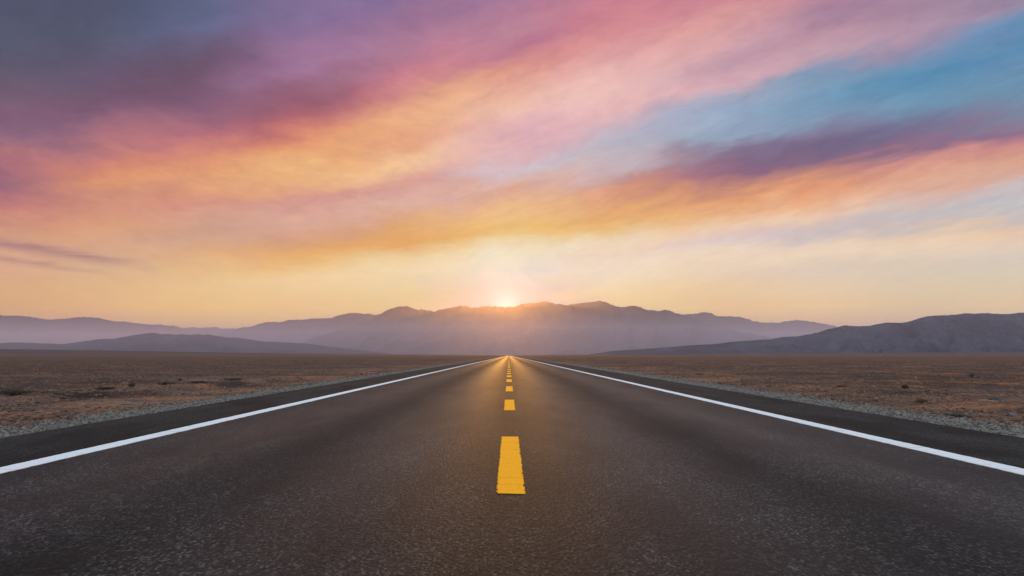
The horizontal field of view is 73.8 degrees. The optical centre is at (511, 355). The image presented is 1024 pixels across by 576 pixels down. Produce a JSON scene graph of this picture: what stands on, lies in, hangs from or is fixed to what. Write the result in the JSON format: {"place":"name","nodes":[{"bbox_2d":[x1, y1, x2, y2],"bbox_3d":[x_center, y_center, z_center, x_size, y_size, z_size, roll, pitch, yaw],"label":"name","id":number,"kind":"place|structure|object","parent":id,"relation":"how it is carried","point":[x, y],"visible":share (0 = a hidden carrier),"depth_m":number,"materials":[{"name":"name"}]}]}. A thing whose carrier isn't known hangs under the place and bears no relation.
{"place":"outdoors","nodes":[
{"label":"outdoors","id":0,"kind":"place"},
{"bbox_2d":[0,315,224,343],"bbox_3d":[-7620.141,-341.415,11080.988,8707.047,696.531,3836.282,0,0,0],"label":"mountain range","id":1,"kind":"structure","parent":0,"point":[23,329],"depth_m":11192.73,"materials":[{"name":"purple stone"}]},
{"bbox_2d":[0,333,388,353],"bbox_3d":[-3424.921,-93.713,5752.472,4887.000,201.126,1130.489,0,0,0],"label":"mountain range","id":2,"kind":"structure","parent":0,"point":[175,343],"depth_m":5750.65,"materials":[{"name":"purple stone"}]},
{"bbox_2d":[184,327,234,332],"bbox_3d":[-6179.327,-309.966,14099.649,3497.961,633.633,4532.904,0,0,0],"label":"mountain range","id":3,"kind":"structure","parent":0,"point":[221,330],"depth_m":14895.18,"materials":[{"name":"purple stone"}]},
{"bbox_2d":[215,313,377,342],"bbox_3d":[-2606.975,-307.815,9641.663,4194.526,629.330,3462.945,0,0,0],"label":"mountain range","id":4,"kind":"structure","parent":0,"point":[295,331],"depth_m":9700.21,"materials":[{"name":"purple stone"}]},
{"bbox_2d":[0,355,1023,575],"bbox_3d":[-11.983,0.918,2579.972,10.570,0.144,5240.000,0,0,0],"label":"road","id":5,"kind":"structure","parent":0,"point":[508,465],"depth_m":4.42,"materials":[{"name":"grey asphalt"}]},
{"bbox_2d":[0,349,1023,433],"bbox_3d":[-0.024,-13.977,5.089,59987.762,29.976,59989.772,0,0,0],"label":"ground","id":6,"kind":"structure","parent":0,"point":[100,356],"depth_m":39.29,"materials":[{"name":"soil"}]},
{"bbox_2d":[0,389,39,394],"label":"dry shrub","id":7,"kind":"object","parent":6,"relation":"on","point":[12,392],"visible":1,"depth_m":13.99,"materials":[{"name":"brown plant"}]},
{"bbox_2d":[94,387,116,389],"bbox_3d":[-9.984,0.805,16.736,0.526,0.085,0.486,0,0,-44],"label":"dry shrub","id":8,"kind":"object","parent":6,"relation":"on","point":[104,388],"visible":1,"depth_m":16.70,"materials":[{"name":"brown plant"}]},
{"bbox_2d":[157,382,173,384],"bbox_3d":[-9.522,0.768,18.761,0.555,0.099,0.445,0,0,0],"label":"dry shrub","id":9,"kind":"object","parent":6,"relation":"on","point":[164,383],"visible":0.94,"depth_m":18.71,"materials":[{"name":"brown plant"}]},
{"bbox_2d":[189,381,207,382],"bbox_3d":[-9.399,0.800,20.448,0.644,0.115,0.554,0,0,33],"label":"dry shrub","id":10,"kind":"object","parent":6,"relation":"on","point":[198,381],"visible":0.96,"depth_m":20.41,"materials":[{"name":"brown plant"}]},
{"bbox_2d":[220,377,242,380],"bbox_3d":[-9.154,0.772,22.222,0.821,0.143,0.702,0,0,0],"label":"dry shrub","id":11,"kind":"object","parent":6,"relation":"on","point":[231,379],"visible":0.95,"depth_m":22.15,"materials":[{"name":"brown plant"}]},
{"bbox_2d":[0,361,470,437],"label":"gravel","id":12,"kind":"structure","parent":6,"relation":"on","point":[45,426],"depth_m":11.03,"materials":[{"name":"grey gravel"}]},
{"bbox_2d":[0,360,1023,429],"bbox_3d":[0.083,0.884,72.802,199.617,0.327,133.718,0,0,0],"label":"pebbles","id":13,"kind":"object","parent":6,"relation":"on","point":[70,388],"visible":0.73,"depth_m":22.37,"materials":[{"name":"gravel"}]},
{"bbox_2d":[547,361,1023,437],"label":"gravel","id":14,"kind":"structure","parent":6,"relation":"on","point":[996,428],"depth_m":11.36,"materials":[{"name":"grey gravel"}]},
{"bbox_2d":[913,398,930,402],"bbox_3d":[7.922,0.867,13.211,0.310,0.111,0.269,0,0,0],"label":"dry shrub","id":15,"kind":"object","parent":6,"relation":"on","point":[920,400],"visible":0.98,"depth_m":13.18,"materials":[{"name":"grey plant"}]},
{"bbox_2d":[943,412,967,416],"bbox_3d":[6.659,0.895,10.297,0.412,0.093,0.310,0,0,0],"label":"dry shrub","id":16,"kind":"object","parent":6,"relation":"on","point":[956,414],"visible":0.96,"depth_m":10.24,"materials":[{"name":"brown plant"}]},
{"bbox_2d":[977,399,996,401],"bbox_3d":[9.424,0.934,13.531,0.335,0.131,0.460,0,0,-37],"label":"rock","id":17,"kind":"object","parent":6,"relation":"on","point":[986,400],"visible":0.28,"depth_m":13.47,"materials":[{"name":"stone"}]},
{"bbox_2d":[987,396,1002,399],"bbox_3d":[10.286,0.947,14.537,0.327,0.159,0.196,0,0,5],"label":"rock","id":18,"kind":"object","parent":6,"relation":"on","point":[994,398],"visible":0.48,"depth_m":14.50,"materials":[{"name":"grey stone"}]},
{"bbox_2d":[1006,413,1017,415],"bbox_3d":[7.795,0.932,10.633,0.138,0.081,0.116,0,0,16],"label":"rock","id":19,"kind":"object","parent":6,"relation":"on","point":[1010,414],"visible":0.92,"depth_m":10.61,"materials":[{"name":"grey stone"}]},
{"bbox_2d":[0,0,1023,328],"label":"sky","id":20,"kind":"structure","parent":0,"point":[230,164],"materials":[{"name":"multicoloured"}]},
{"bbox_2d":[302,301,773,354],"bbox_3d":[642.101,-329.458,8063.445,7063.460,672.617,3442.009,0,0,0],"label":"mountain range","id":21,"kind":"structure","parent":0,"point":[549,328],"depth_m":7841.85,"materials":[{"name":"purple stone"}]},
{"bbox_2d":[682,312,836,337],"bbox_3d":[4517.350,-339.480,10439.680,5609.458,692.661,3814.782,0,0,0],"label":"mountain range","id":22,"kind":"structure","parent":0,"point":[794,328],"depth_m":10586.54,"materials":[{"name":"purple stone"}]},
{"bbox_2d":[588,313,1023,354],"bbox_3d":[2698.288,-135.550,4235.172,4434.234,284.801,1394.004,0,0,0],"label":"mountain range","id":23,"kind":"structure","parent":0,"point":[977,332],"depth_m":4119.02,"materials":[{"name":"purple stone"}]}
]}

